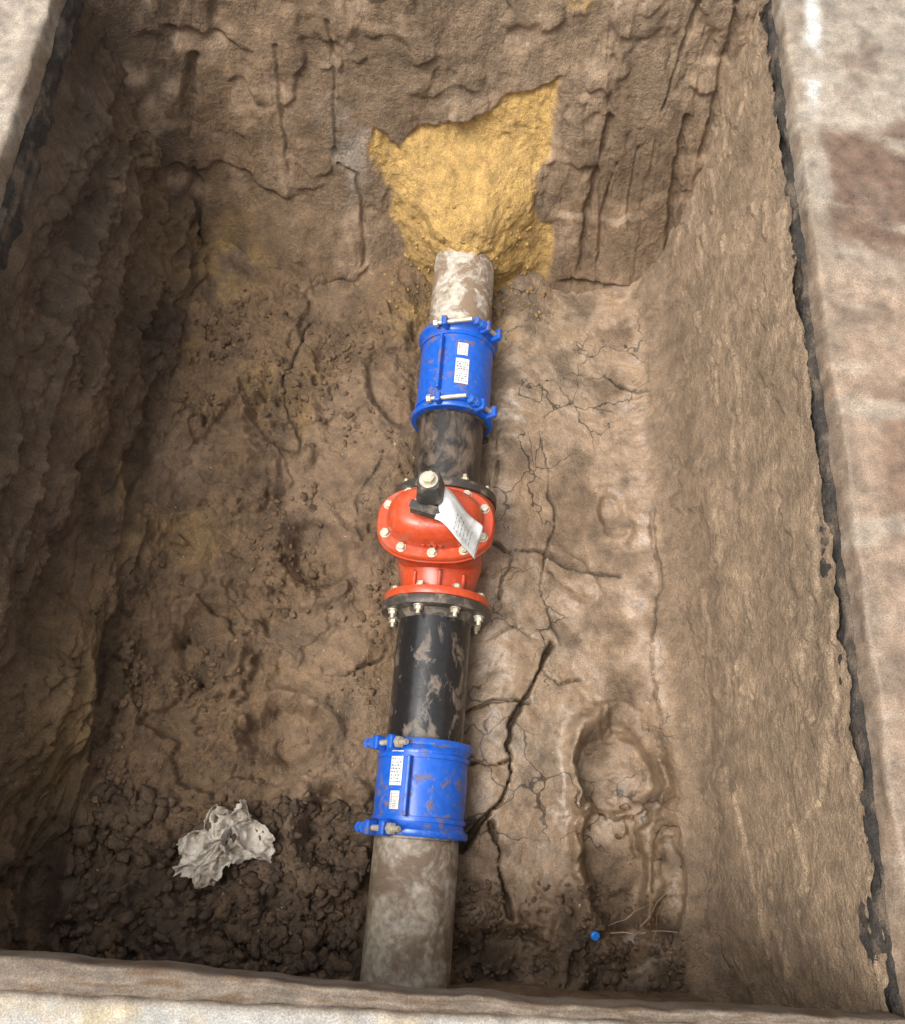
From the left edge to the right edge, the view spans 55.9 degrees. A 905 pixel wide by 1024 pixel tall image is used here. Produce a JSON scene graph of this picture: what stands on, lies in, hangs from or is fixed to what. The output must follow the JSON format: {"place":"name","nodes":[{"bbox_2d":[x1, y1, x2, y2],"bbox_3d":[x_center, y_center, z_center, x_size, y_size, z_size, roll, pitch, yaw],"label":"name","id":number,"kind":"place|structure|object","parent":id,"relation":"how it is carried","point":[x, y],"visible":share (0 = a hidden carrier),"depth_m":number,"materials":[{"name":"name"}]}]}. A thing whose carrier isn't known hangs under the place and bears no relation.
{"place":"outdoors","nodes":[
{"label":"outdoors","id":0,"kind":"place"},
{"bbox_2d":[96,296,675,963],"bbox_3d":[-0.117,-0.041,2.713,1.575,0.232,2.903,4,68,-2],"label":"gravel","id":1,"kind":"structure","parent":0,"point":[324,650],"depth_m":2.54,"materials":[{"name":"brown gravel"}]},
{"bbox_2d":[87,0,771,293],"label":"earth wall","id":2,"kind":"structure","parent":0,"point":[281,131],"depth_m":2.73,"materials":[{"name":"soil"}]},
{"bbox_2d":[429,249,493,323],"bbox_3d":[0.032,-0.719,2.914,0.209,0.209,0.680,5,68,-1],"label":"concrete water pipe","id":3,"kind":"object","parent":2,"relation":"in","point":[463,282],"visible":0.48,"depth_m":2.84,"materials":[{"name":"white concrete"}]},
{"bbox_2d":[411,315,506,437],"bbox_3d":[0.023,-0.429,2.776,0.292,0.303,0.325,5,68,-1],"label":"pipe coupling","id":4,"kind":"object","parent":3,"relation":"attached to","point":[456,362],"visible":0.93,"depth_m":2.70,"materials":[{"name":"metal"}]},
{"bbox_2d":[414,411,483,483],"bbox_3d":[-0.009,-0.210,2.707,0.207,0.206,0.420,5,68,-1],"label":"black steel pipe","id":5,"kind":"object","parent":4,"relation":"attached to","point":[449,443],"visible":0.59,"depth_m":2.62,"materials":[{"name":"black metal"}]},
{"bbox_2d":[392,152,548,284],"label":"sand crumbs","id":6,"kind":"object","parent":2,"relation":"on","point":[526,244],"visible":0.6,"depth_m":2.94,"materials":[{"name":"sand"}]},
{"bbox_2d":[0,0,888,1011],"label":"mud pit ground","id":7,"kind":"structure","parent":0,"point":[704,714],"depth_m":2.44,"materials":[{"name":"brown soil"}]},
{"bbox_2d":[57,782,373,979],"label":"soil clods","id":8,"kind":"object","parent":7,"relation":"on","point":[127,814],"visible":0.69,"depth_m":2.23,"materials":[{"name":"brown soil"}]},
{"bbox_2d":[172,799,274,888],"bbox_3d":[-0.613,0.873,2.253,0.270,0.104,0.192,-19,71,-11],"label":"crumpled rag","id":9,"kind":"object","parent":8,"relation":"on","point":[207,857],"visible":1,"depth_m":2.25,"materials":[{"name":"fabric"}]},
{"bbox_2d":[63,252,671,979],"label":"soil clods","id":10,"kind":"object","parent":7,"relation":"on","point":[123,702],"visible":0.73,"depth_m":2.60,"materials":[{"name":"brown soil"}]},
{"bbox_2d":[360,834,458,988],"bbox_3d":[-0.109,1.046,2.196,0.227,0.226,0.540,5,68,-1],"label":"concrete water pipe","id":11,"kind":"object","parent":7,"relation":"on","point":[408,931],"visible":0.73,"depth_m":2.12,"materials":[{"name":"grey concrete"}]},
{"bbox_2d":[387,615,470,742],"bbox_3d":[-0.068,0.538,2.402,0.213,0.213,0.560,5,68,-1],"label":"black steel pipe","id":12,"kind":"object","parent":7,"relation":"on","point":[429,684],"visible":0.71,"depth_m":2.34,"materials":[{"name":"black metal"}]},
{"bbox_2d":[354,734,472,843],"bbox_3d":[-0.101,0.749,2.302,0.300,0.294,0.253,5,68,-1],"label":"pipe coupling","id":13,"kind":"object","parent":12,"relation":"attached to","point":[421,787],"visible":0.96,"depth_m":2.22,"materials":[{"name":"metal"}]},
{"bbox_2d":[377,471,496,634],"bbox_3d":[-0.042,0.071,2.419,0.346,0.638,0.436,5,68,-1],"label":"gate valve","id":14,"kind":"object","parent":7,"relation":"on","point":[435,532],"visible":0.95,"depth_m":2.35,"materials":[{"name":"metal"}]},
{"bbox_2d":[204,303,677,938],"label":"straw twigs","id":15,"kind":"object","parent":7,"relation":"on","point":[388,581],"visible":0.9,"depth_m":2.33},
{"bbox_2d":[0,0,903,1016],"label":"asphalt layer","id":16,"kind":"object","parent":7,"relation":"on","point":[26,168],"visible":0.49,"depth_m":2.00,"materials":[{"name":"black asphalt"}]},
{"bbox_2d":[0,950,904,1023],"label":"concrete pavement edge","id":17,"kind":"object","parent":7,"relation":"on","point":[59,973],"visible":1,"depth_m":1.41,"materials":[{"name":"concrete"}]},
{"bbox_2d":[360,264,567,338],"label":"sand crumbs","id":18,"kind":"object","parent":7,"relation":"on","point":[531,288],"visible":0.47,"depth_m":3.04,"materials":[{"name":"sand"}]},
{"bbox_2d":[294,975,710,1001],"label":"earth wall","id":19,"kind":"structure","parent":7,"relation":"on","point":[523,989],"depth_m":2.18,"materials":[{"name":"soil"}]},
{"bbox_2d":[453,878,688,994],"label":"soil clods","id":20,"kind":"object","parent":7,"relation":"on","point":[621,946],"visible":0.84,"depth_m":2.28,"materials":[{"name":"brown soil"}]},
{"bbox_2d":[590,931,599,940],"bbox_3d":[0.377,1.117,2.249,0.024,0.010,0.024,8,85,-12],"label":"bottle cap","id":21,"kind":"object","parent":7,"relation":"on","point":[594,935],"visible":1,"depth_m":2.25,"materials":[{"name":"blue plastic"}]},
{"bbox_2d":[0,0,904,1023],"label":"concrete pavement","id":22,"kind":"structure","parent":0,"point":[842,64],"depth_m":1.96,"materials":[{"name":"beige concrete"}]}
]}

